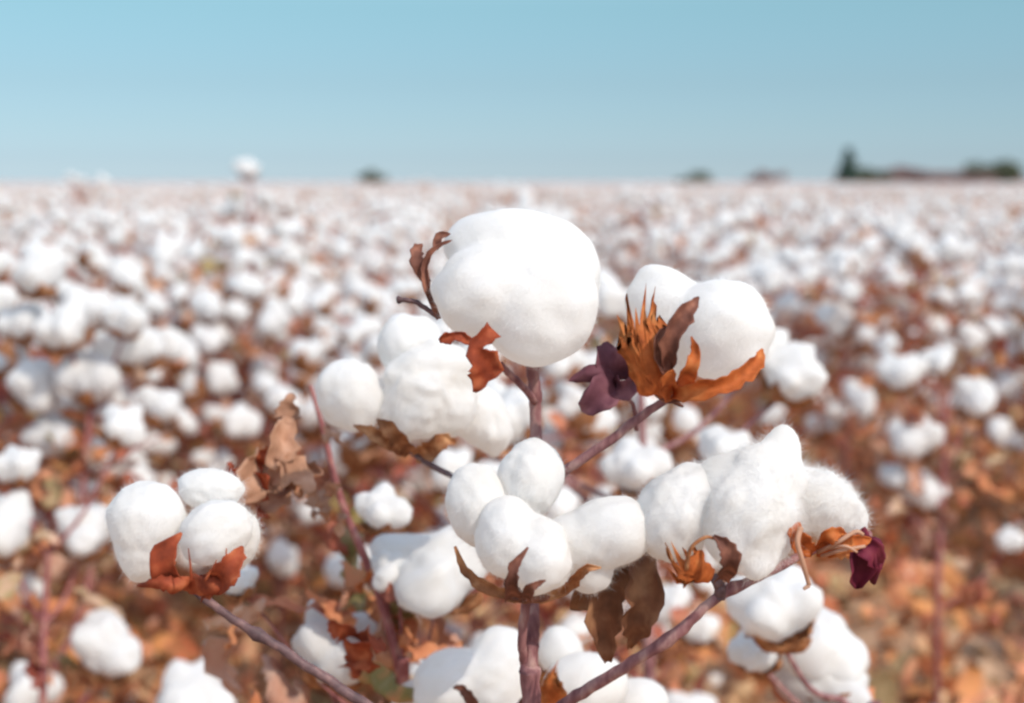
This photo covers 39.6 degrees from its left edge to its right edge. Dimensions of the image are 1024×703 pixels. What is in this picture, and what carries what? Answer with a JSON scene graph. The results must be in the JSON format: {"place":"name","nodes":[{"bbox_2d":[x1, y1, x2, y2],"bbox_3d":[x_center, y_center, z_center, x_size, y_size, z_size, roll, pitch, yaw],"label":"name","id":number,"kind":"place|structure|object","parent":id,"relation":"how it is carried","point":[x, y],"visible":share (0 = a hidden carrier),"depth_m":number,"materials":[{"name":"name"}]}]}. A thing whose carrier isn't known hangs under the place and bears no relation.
{"place":"outdoors","nodes":[
{"label":"outdoors","id":0,"kind":"place"},
{"bbox_2d":[0,288,1023,702],"bbox_3d":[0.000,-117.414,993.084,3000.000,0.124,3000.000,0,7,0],"label":"ground","id":1,"kind":"structure","parent":0,"point":[994,662],"depth_m":3.15,"materials":[{"name":"soil"}]},
{"bbox_2d":[0,196,45,232],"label":"cotton plant","id":2,"kind":"object","parent":1,"relation":"on","point":[4,208],"visible":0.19,"depth_m":9.10,"materials":[{"name":"white plant"}]},
{"bbox_2d":[0,232,82,280],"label":"cotton plant","id":3,"kind":"object","parent":1,"relation":"on","point":[71,244],"visible":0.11,"depth_m":5.14,"materials":[{"name":"white plant"}]},
{"bbox_2d":[3,208,119,283],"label":"cotton plant","id":4,"kind":"object","parent":1,"relation":"on","point":[50,232],"visible":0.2,"depth_m":5.45,"materials":[{"name":"white plant"}]},
{"bbox_2d":[0,280,156,641],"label":"cotton plant","id":5,"kind":"object","parent":1,"relation":"on","point":[10,298],"visible":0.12,"depth_m":2.24,"materials":[{"name":"white plant"}]},
{"bbox_2d":[0,340,158,702],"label":"cotton plant","id":6,"kind":"object","parent":1,"relation":"on","point":[28,382],"visible":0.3,"depth_m":2.01,"materials":[{"name":"white plant"}]},
{"bbox_2d":[49,201,131,252],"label":"cotton plant","id":7,"kind":"object","parent":1,"relation":"on","point":[100,211],"visible":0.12,"depth_m":8.24,"materials":[{"name":"white plant"}]},
{"bbox_2d":[0,251,181,672],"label":"cotton plant","id":8,"kind":"object","parent":1,"relation":"on","point":[127,340],"visible":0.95,"depth_m":1.99,"materials":[{"name":"white plant"}]},
{"bbox_2d":[53,174,130,223],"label":"cotton plant","id":9,"kind":"object","parent":1,"relation":"on","point":[102,180],"visible":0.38,"depth_m":10.70,"materials":[{"name":"white plant"}]},
{"bbox_2d":[0,295,186,610],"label":"cotton plant","id":10,"kind":"object","parent":1,"relation":"on","point":[157,451],"visible":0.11,"depth_m":2.95,"materials":[{"name":"white plant"}]},
{"bbox_2d":[0,341,199,653],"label":"cotton plant","id":11,"kind":"object","parent":1,"relation":"on","point":[122,397],"visible":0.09,"depth_m":2.61,"materials":[{"name":"red plant"}]},
{"bbox_2d":[0,241,200,658],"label":"cotton plant","id":12,"kind":"object","parent":1,"relation":"on","point":[180,352],"visible":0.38,"depth_m":2.45,"materials":[{"name":"white plant"}]},
{"bbox_2d":[68,269,145,387],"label":"cotton plant","id":13,"kind":"object","parent":1,"relation":"on","point":[87,282],"visible":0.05,"depth_m":5.11,"materials":[{"name":"white plant"}]},
{"bbox_2d":[71,214,152,301],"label":"cotton plant","id":14,"kind":"object","parent":1,"relation":"on","point":[104,222],"visible":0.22,"depth_m":5.66,"materials":[{"name":"white plant"}]},
{"bbox_2d":[0,405,236,702],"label":"cotton plant","id":15,"kind":"object","parent":1,"relation":"on","point":[106,647],"visible":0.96,"depth_m":1.60,"materials":[{"name":"white plant"}]},
{"bbox_2d":[90,210,148,254],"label":"cotton plant","id":16,"kind":"object","parent":1,"relation":"on","point":[137,219],"visible":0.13,"depth_m":8.36,"materials":[{"name":"white plant"}]},
{"bbox_2d":[114,213,202,381],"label":"cotton plant","id":17,"kind":"object","parent":1,"relation":"on","point":[149,221],"visible":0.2,"depth_m":6.67,"materials":[{"name":"white plant"}]},
{"bbox_2d":[101,230,307,496],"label":"cotton plant","id":18,"kind":"object","parent":1,"relation":"on","point":[165,250],"visible":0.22,"depth_m":3.98,"materials":[{"name":"white plant"}]},
{"bbox_2d":[128,264,287,485],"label":"cotton plant","id":19,"kind":"object","parent":1,"relation":"on","point":[153,303],"visible":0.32,"depth_m":3.39,"materials":[{"name":"white plant"}]},
{"bbox_2d":[183,201,248,247],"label":"cotton plant","id":20,"kind":"object","parent":1,"relation":"on","point":[207,219],"visible":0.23,"depth_m":7.72,"materials":[{"name":"white plant"}]},
{"bbox_2d":[128,218,305,464],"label":"cotton plant","id":21,"kind":"object","parent":1,"relation":"on","point":[228,240],"visible":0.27,"depth_m":3.65,"materials":[{"name":"white plant"}]},
{"bbox_2d":[168,239,307,383],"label":"cotton plant","id":22,"kind":"object","parent":1,"relation":"on","point":[285,280],"visible":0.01,"depth_m":4.65,"materials":[{"name":"white plant"}]},
{"bbox_2d":[190,246,290,407],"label":"cotton plant","id":23,"kind":"object","parent":1,"relation":"on","point":[258,261],"visible":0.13,"depth_m":4.31,"materials":[{"name":"white plant"}]},
{"bbox_2d":[187,224,309,438],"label":"cotton plant","id":24,"kind":"object","parent":1,"relation":"on","point":[265,237],"visible":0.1,"depth_m":4.47,"materials":[{"name":"white plant"}]},
{"bbox_2d":[147,273,350,508],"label":"cotton plant","id":25,"kind":"object","parent":1,"relation":"on","point":[270,315],"visible":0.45,"depth_m":3.34,"materials":[{"name":"white plant"}]},
{"bbox_2d":[223,158,276,245],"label":"cotton plant","id":26,"kind":"object","parent":1,"relation":"on","point":[246,169],"visible":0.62,"depth_m":5.60,"materials":[{"name":"white plant"}]},
{"bbox_2d":[237,204,275,231],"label":"cotton plant","id":27,"kind":"object","parent":1,"relation":"on","point":[265,221],"visible":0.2,"depth_m":8.89,"materials":[{"name":"white plant"}]},
{"bbox_2d":[177,338,371,671],"bbox_3d":[-0.434,0.337,2.845,0.437,0.712,0.609,-2,7,-20],"label":"cotton plant","id":28,"kind":"object","parent":1,"relation":"on","point":[240,421],"visible":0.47,"depth_m":2.75,"materials":[{"name":"white plant"}]},
{"bbox_2d":[255,193,301,246],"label":"cotton plant","id":29,"kind":"object","parent":1,"relation":"on","point":[283,201],"visible":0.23,"depth_m":9.78,"materials":[{"name":"white plant"}]},
{"bbox_2d":[229,277,358,455],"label":"cotton plant","id":30,"kind":"object","parent":1,"relation":"on","point":[308,286],"visible":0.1,"depth_m":4.17,"materials":[{"name":"white plant"}]},
{"bbox_2d":[271,202,320,230],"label":"cotton plant","id":31,"kind":"object","parent":1,"relation":"on","point":[312,216],"visible":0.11,"depth_m":10.20,"materials":[{"name":"white plant"}]},
{"bbox_2d":[241,215,352,398],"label":"cotton plant","id":32,"kind":"object","parent":1,"relation":"on","point":[300,225],"visible":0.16,"depth_m":4.91,"materials":[{"name":"white plant"}]},
{"bbox_2d":[248,235,347,335],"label":"cotton plant","id":33,"kind":"object","parent":1,"relation":"on","point":[326,254],"visible":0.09,"depth_m":5.28,"materials":[{"name":"white plant"}]},
{"bbox_2d":[286,199,335,238],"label":"cotton plant","id":34,"kind":"object","parent":1,"relation":"on","point":[324,217],"visible":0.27,"depth_m":10.89,"materials":[{"name":"white plant"}]},
{"bbox_2d":[300,222,366,285],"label":"cotton plant","id":35,"kind":"object","parent":1,"relation":"on","point":[348,230],"visible":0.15,"depth_m":6.47,"materials":[{"name":"white plant"}]},
{"bbox_2d":[200,385,487,702],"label":"cotton plant","id":36,"kind":"object","parent":1,"relation":"on","point":[365,637],"visible":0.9,"depth_m":0.99,"materials":[{"name":"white plant"}]},
{"bbox_2d":[314,235,385,298],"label":"cotton plant","id":37,"kind":"object","parent":1,"relation":"on","point":[369,249],"visible":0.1,"depth_m":6.41,"materials":[{"name":"white plant"}]},
{"bbox_2d":[261,311,445,615],"bbox_3d":[-0.310,0.291,3.034,0.460,0.750,0.432,-2,7,-16],"label":"cotton plant","id":38,"kind":"object","parent":1,"relation":"on","point":[361,328],"visible":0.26,"depth_m":2.96,"materials":[{"name":"white plant"}]},
{"bbox_2d":[287,283,429,379],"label":"cotton plant","id":39,"kind":"object","parent":1,"relation":"on","point":[348,309],"visible":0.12,"depth_m":4.09,"materials":[{"name":"white plant"}]},
{"bbox_2d":[325,250,407,301],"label":"cotton plant","id":40,"kind":"object","parent":1,"relation":"on","point":[361,257],"visible":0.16,"depth_m":5.50,"materials":[{"name":"white plant"}]},
{"bbox_2d":[290,340,462,590],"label":"cotton plant","id":41,"kind":"object","parent":1,"relation":"on","point":[319,457],"visible":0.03,"depth_m":3.24,"materials":[{"name":"red plant"}]},
{"bbox_2d":[284,278,472,545],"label":"cotton plant","id":42,"kind":"object","parent":1,"relation":"on","point":[321,301],"visible":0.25,"depth_m":3.14,"materials":[{"name":"white plant"}]},
{"bbox_2d":[358,199,413,233],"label":"cotton plant","id":43,"kind":"object","parent":1,"relation":"on","point":[370,206],"visible":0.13,"depth_m":8.59,"materials":[{"name":"white plant"}]},
{"bbox_2d":[340,259,440,315],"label":"cotton plant","id":44,"kind":"object","parent":1,"relation":"on","point":[395,266],"visible":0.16,"depth_m":4.96,"materials":[{"name":"white plant"}]},
{"bbox_2d":[352,203,431,254],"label":"cotton plant","id":45,"kind":"object","parent":1,"relation":"on","point":[385,208],"visible":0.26,"depth_m":8.32,"materials":[{"name":"white plant"}]},
{"bbox_2d":[376,214,427,286],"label":"cotton plant","id":46,"kind":"object","parent":1,"relation":"on","point":[408,219],"visible":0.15,"depth_m":7.79,"materials":[{"name":"white plant"}]},
{"bbox_2d":[362,221,446,311],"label":"cotton plant","id":47,"kind":"object","parent":1,"relation":"on","point":[410,232],"visible":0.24,"depth_m":5.90,"materials":[{"name":"white plant"}]},
{"bbox_2d":[347,441,474,533],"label":"cotton plant","id":48,"kind":"object","parent":1,"relation":"on","point":[417,485],"visible":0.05,"depth_m":3.19,"materials":[{"name":"red plant"}]},
{"bbox_2d":[324,335,637,675],"bbox_3d":[-0.036,0.352,2.021,0.442,0.768,0.471,-1,7,-10],"label":"cotton plant","id":49,"kind":"object","parent":1,"relation":"on","point":[359,453],"visible":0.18,"depth_m":2.01,"materials":[{"name":"white plant"}]},
{"bbox_2d":[99,200,885,702],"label":"cotton plant","id":50,"kind":"object","parent":1,"relation":"on","point":[517,284],"visible":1,"depth_m":0.71,"materials":[{"name":"white plant"}]},
{"bbox_2d":[0,351,1023,702],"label":"fallen leaves","id":51,"kind":"object","parent":1,"relation":"on","point":[968,683],"visible":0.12,"depth_m":3.19,"materials":[{"name":"brown plant"}]},
{"bbox_2d":[0,178,1023,239],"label":"distant cotton crop","id":52,"kind":"object","parent":1,"relation":"on","point":[590,207],"visible":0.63,"depth_m":18.04,"materials":[{"name":"white plant"}]},
{"bbox_2d":[367,314,664,670],"bbox_3d":[0.057,0.282,2.646,0.546,0.761,0.471,4,8,31],"label":"cotton plant","id":53,"kind":"object","parent":1,"relation":"on","point":[590,353],"visible":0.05,"depth_m":2.58,"materials":[{"name":"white plant"}]},
{"bbox_2d":[414,380,670,656],"bbox_3d":[0.059,0.362,2.504,0.456,0.636,0.394,3,8,27],"label":"cotton plant","id":54,"kind":"object","parent":1,"relation":"on","point":[607,483],"visible":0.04,"depth_m":2.45,"materials":[{"name":"red plant"}]},
{"bbox_2d":[424,372,668,677],"bbox_3d":[0.059,0.374,2.155,0.399,0.693,0.425,5,8,36],"label":"cotton plant","id":55,"kind":"object","parent":1,"relation":"on","point":[562,398],"visible":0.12,"depth_m":2.09,"materials":[{"name":"red plant"}]},
{"bbox_2d":[426,269,704,629],"bbox_3d":[0.070,0.281,2.318,0.544,0.845,0.472,-3,7,-25],"label":"cotton plant","id":56,"kind":"object","parent":1,"relation":"on","point":[683,421],"visible":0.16,"depth_m":2.19,"materials":[{"name":"white plant"}]},
{"bbox_2d":[467,486,736,702],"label":"cotton plant","id":57,"kind":"object","parent":1,"relation":"on","point":[705,630],"visible":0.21,"depth_m":1.83,"materials":[{"name":"white plant"}]},
{"bbox_2d":[600,224,666,327],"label":"cotton plant","id":58,"kind":"object","parent":1,"relation":"on","point":[623,236],"visible":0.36,"depth_m":7.41,"materials":[{"name":"white plant"}]},
{"bbox_2d":[600,189,672,288],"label":"cotton plant","id":59,"kind":"object","parent":1,"relation":"on","point":[664,195],"visible":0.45,"depth_m":8.16,"materials":[{"name":"white plant"}]},
{"bbox_2d":[614,192,682,273],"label":"cotton plant","id":60,"kind":"object","parent":1,"relation":"on","point":[647,203],"visible":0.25,"depth_m":8.86,"materials":[{"name":"white plant"}]},
{"bbox_2d":[486,329,827,680],"bbox_3d":[0.124,0.411,1.411,0.345,0.890,0.191,2,7,18],"label":"cotton plant","id":61,"kind":"object","parent":1,"relation":"on","point":[793,376],"visible":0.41,"depth_m":1.35,"materials":[{"name":"white plant"}]},
{"bbox_2d":[615,219,711,319],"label":"cotton plant","id":62,"kind":"object","parent":1,"relation":"on","point":[642,246],"visible":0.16,"depth_m":6.86,"materials":[{"name":"white plant"}]},
{"bbox_2d":[626,227,725,405],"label":"cotton plant","id":63,"kind":"object","parent":1,"relation":"on","point":[655,236],"visible":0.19,"depth_m":5.84,"materials":[{"name":"white plant"}]},
{"bbox_2d":[647,215,746,269],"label":"cotton plant","id":64,"kind":"object","parent":1,"relation":"on","point":[677,226],"visible":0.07,"depth_m":6.46,"materials":[{"name":"white plant"}]},
{"bbox_2d":[664,225,747,399],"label":"cotton plant","id":65,"kind":"object","parent":1,"relation":"on","point":[670,237],"visible":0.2,"depth_m":6.10,"materials":[{"name":"white plant"}]},
{"bbox_2d":[676,235,775,426],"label":"cotton plant","id":66,"kind":"object","parent":1,"relation":"on","point":[723,249],"visible":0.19,"depth_m":5.48,"materials":[{"name":"white plant"}]},
{"bbox_2d":[682,209,780,419],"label":"cotton plant","id":67,"kind":"object","parent":1,"relation":"on","point":[723,220],"visible":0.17,"depth_m":5.70,"materials":[{"name":"white plant"}]},
{"bbox_2d":[691,230,777,431],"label":"cotton plant","id":68,"kind":"object","parent":1,"relation":"on","point":[710,259],"visible":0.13,"depth_m":5.21,"materials":[{"name":"white plant"}]},
{"bbox_2d":[675,265,832,441],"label":"cotton plant","id":69,"kind":"object","parent":1,"relation":"on","point":[739,272],"visible":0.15,"depth_m":4.31,"materials":[{"name":"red plant"}]},
{"bbox_2d":[727,201,789,255],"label":"cotton plant","id":70,"kind":"object","parent":1,"relation":"on","point":[761,206],"visible":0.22,"depth_m":9.04,"materials":[{"name":"white plant"}]},
{"bbox_2d":[746,170,788,182],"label":"shrub","id":71,"kind":"object","parent":1,"relation":"on","point":[763,176],"visible":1,"depth_m":325.69,"materials":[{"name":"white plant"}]},
{"bbox_2d":[740,192,796,264],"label":"cotton plant","id":72,"kind":"object","parent":1,"relation":"on","point":[766,199],"visible":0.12,"depth_m":9.51,"materials":[{"name":"white plant"}]},
{"bbox_2d":[752,219,818,250],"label":"cotton plant","id":73,"kind":"object","parent":1,"relation":"on","point":[788,226],"visible":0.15,"depth_m":7.91,"materials":[{"name":"white plant"}]},
{"bbox_2d":[739,255,843,425],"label":"cotton plant","id":74,"kind":"object","parent":1,"relation":"on","point":[762,264],"visible":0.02,"depth_m":4.55,"materials":[{"name":"red plant"}]},
{"bbox_2d":[726,247,865,427],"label":"cotton plant","id":75,"kind":"object","parent":1,"relation":"on","point":[813,255],"visible":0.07,"depth_m":4.71,"materials":[{"name":"white plant"}]},
{"bbox_2d":[725,565,880,702],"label":"cotton plant","id":76,"kind":"object","parent":1,"relation":"on","point":[798,641],"visible":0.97,"depth_m":1.12,"materials":[{"name":"white plant"}]},
{"bbox_2d":[764,205,846,249],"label":"cotton plant","id":77,"kind":"object","parent":1,"relation":"on","point":[800,209],"visible":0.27,"depth_m":8.17,"materials":[{"name":"white plant"}]},
{"bbox_2d":[719,263,901,473],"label":"cotton plant","id":78,"kind":"object","parent":1,"relation":"on","point":[776,279],"visible":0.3,"depth_m":3.71,"materials":[{"name":"red plant"}]},
{"bbox_2d":[794,209,881,307],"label":"cotton plant","id":79,"kind":"object","parent":1,"relation":"on","point":[830,224],"visible":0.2,"depth_m":6.80,"materials":[{"name":"white plant"}]},
{"bbox_2d":[743,245,934,479],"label":"cotton plant","id":80,"kind":"object","parent":1,"relation":"on","point":[784,253],"visible":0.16,"depth_m":4.08,"materials":[{"name":"red plant"}]},
{"bbox_2d":[833,146,862,182],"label":"conifer","id":81,"kind":"object","parent":1,"relation":"on","point":[847,172],"visible":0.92,"depth_m":296.54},
{"bbox_2d":[750,250,955,486],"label":"cotton plant","id":82,"kind":"object","parent":1,"relation":"on","point":[826,313],"visible":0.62,"depth_m":3.60,"materials":[{"name":"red plant"}]},
{"bbox_2d":[815,208,895,280],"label":"cotton plant","id":83,"kind":"object","parent":1,"relation":"on","point":[871,220],"visible":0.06,"depth_m":6.96,"materials":[{"name":"white plant"}]},
{"bbox_2d":[835,217,917,388],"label":"cotton plant","id":84,"kind":"object","parent":1,"relation":"on","point":[881,224],"visible":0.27,"depth_m":6.48,"materials":[{"name":"white plant"}]},
{"bbox_2d":[842,233,933,388],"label":"cotton plant","id":85,"kind":"object","parent":1,"relation":"on","point":[848,238],"visible":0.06,"depth_m":6.30,"materials":[{"name":"white plant"}]},
{"bbox_2d":[857,240,949,407],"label":"cotton plant","id":86,"kind":"object","parent":1,"relation":"on","point":[867,248],"visible":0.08,"depth_m":6.06,"materials":[{"name":"white plant"}]},
{"bbox_2d":[804,227,1023,560],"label":"cotton plant","id":87,"kind":"object","parent":1,"relation":"on","point":[970,337],"visible":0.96,"depth_m":3.44,"materials":[{"name":"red plant"}]},
{"bbox_2d":[869,245,979,408],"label":"cotton plant","id":88,"kind":"object","parent":1,"relation":"on","point":[886,252],"visible":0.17,"depth_m":5.20,"materials":[{"name":"white plant"}]},
{"bbox_2d":[877,239,992,415],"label":"cotton plant","id":89,"kind":"object","parent":1,"relation":"on","point":[976,248],"visible":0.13,"depth_m":5.41,"materials":[{"name":"white plant"}]},
{"bbox_2d":[871,234,1006,379],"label":"cotton plant","id":90,"kind":"object","parent":1,"relation":"on","point":[927,242],"visible":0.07,"depth_m":5.67,"materials":[{"name":"red plant"}]},
{"bbox_2d":[857,345,1023,702],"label":"cotton plant","id":91,"kind":"object","parent":1,"relation":"on","point":[917,438],"visible":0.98,"depth_m":2.29,"materials":[{"name":"red plant"}]},
{"bbox_2d":[918,220,967,244],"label":"cotton plant","id":92,"kind":"object","parent":1,"relation":"on","point":[936,227],"visible":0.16,"depth_m":7.98,"materials":[{"name":"white plant"}]},
{"bbox_2d":[913,198,974,230],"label":"cotton plant","id":93,"kind":"object","parent":1,"relation":"on","point":[942,206],"visible":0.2,"depth_m":10.53,"materials":[{"name":"white plant"}]},
{"bbox_2d":[931,252,1020,439],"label":"cotton plant","id":94,"kind":"object","parent":1,"relation":"on","point":[956,273],"visible":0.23,"depth_m":4.97,"materials":[{"name":"white plant"}]},
{"bbox_2d":[945,208,1006,277],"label":"cotton plant","id":95,"kind":"object","parent":1,"relation":"on","point":[965,213],"visible":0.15,"depth_m":9.82,"materials":[{"name":"white plant"}]},
{"bbox_2d":[943,219,1017,316],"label":"cotton plant","id":96,"kind":"object","parent":1,"relation":"on","point":[959,231],"visible":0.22,"depth_m":7.49,"materials":[{"name":"white plant"}]},
{"bbox_2d":[939,275,1023,482],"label":"cotton plant","id":97,"kind":"object","parent":1,"relation":"on","point":[944,343],"visible":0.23,"depth_m":4.61,"materials":[{"name":"red plant"}]},
{"bbox_2d":[947,257,1023,465],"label":"cotton plant","id":98,"kind":"object","parent":1,"relation":"on","point":[988,269],"visible":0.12,"depth_m":4.84,"materials":[{"name":"red plant"}]},
{"bbox_2d":[953,255,1023,441],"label":"cotton plant","id":99,"kind":"object","parent":1,"relation":"on","point":[1007,266],"visible":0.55,"depth_m":4.30,"materials":[{"name":"white plant"}]},
{"bbox_2d":[959,234,1018,296],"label":"cotton plant","id":100,"kind":"object","parent":1,"relation":"on","point":[990,239],"visible":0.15,"depth_m":6.97,"materials":[{"name":"white plant"}]},
{"bbox_2d":[964,159,1023,182],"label":"broad tree","id":101,"kind":"object","parent":1,"relation":"on","point":[1009,171],"visible":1,"depth_m":295.49,"materials":[{"name":"green plant"}]},
{"bbox_2d":[994,290,1023,479],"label":"cotton plant","id":102,"kind":"object","parent":1,"relation":"on","point":[1006,385],"visible":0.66,"depth_m":3.84,"materials":[{"name":"white plant"}]},
{"bbox_2d":[1000,264,1023,425],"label":"cotton plant","id":103,"kind":"object","parent":1,"relation":"on","point":[1014,325],"visible":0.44,"depth_m":4.12,"materials":[{"name":"white plant"}]},
{"bbox_2d":[0,182,1023,189],"bbox_3d":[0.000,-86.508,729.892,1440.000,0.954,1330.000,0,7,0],"label":"cotton field","id":104,"kind":"structure","parent":0,"point":[543,184],"depth_m":157.94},
{"bbox_2d":[0,0,1023,181],"label":"sky","id":105,"kind":"structure","parent":0,"point":[118,90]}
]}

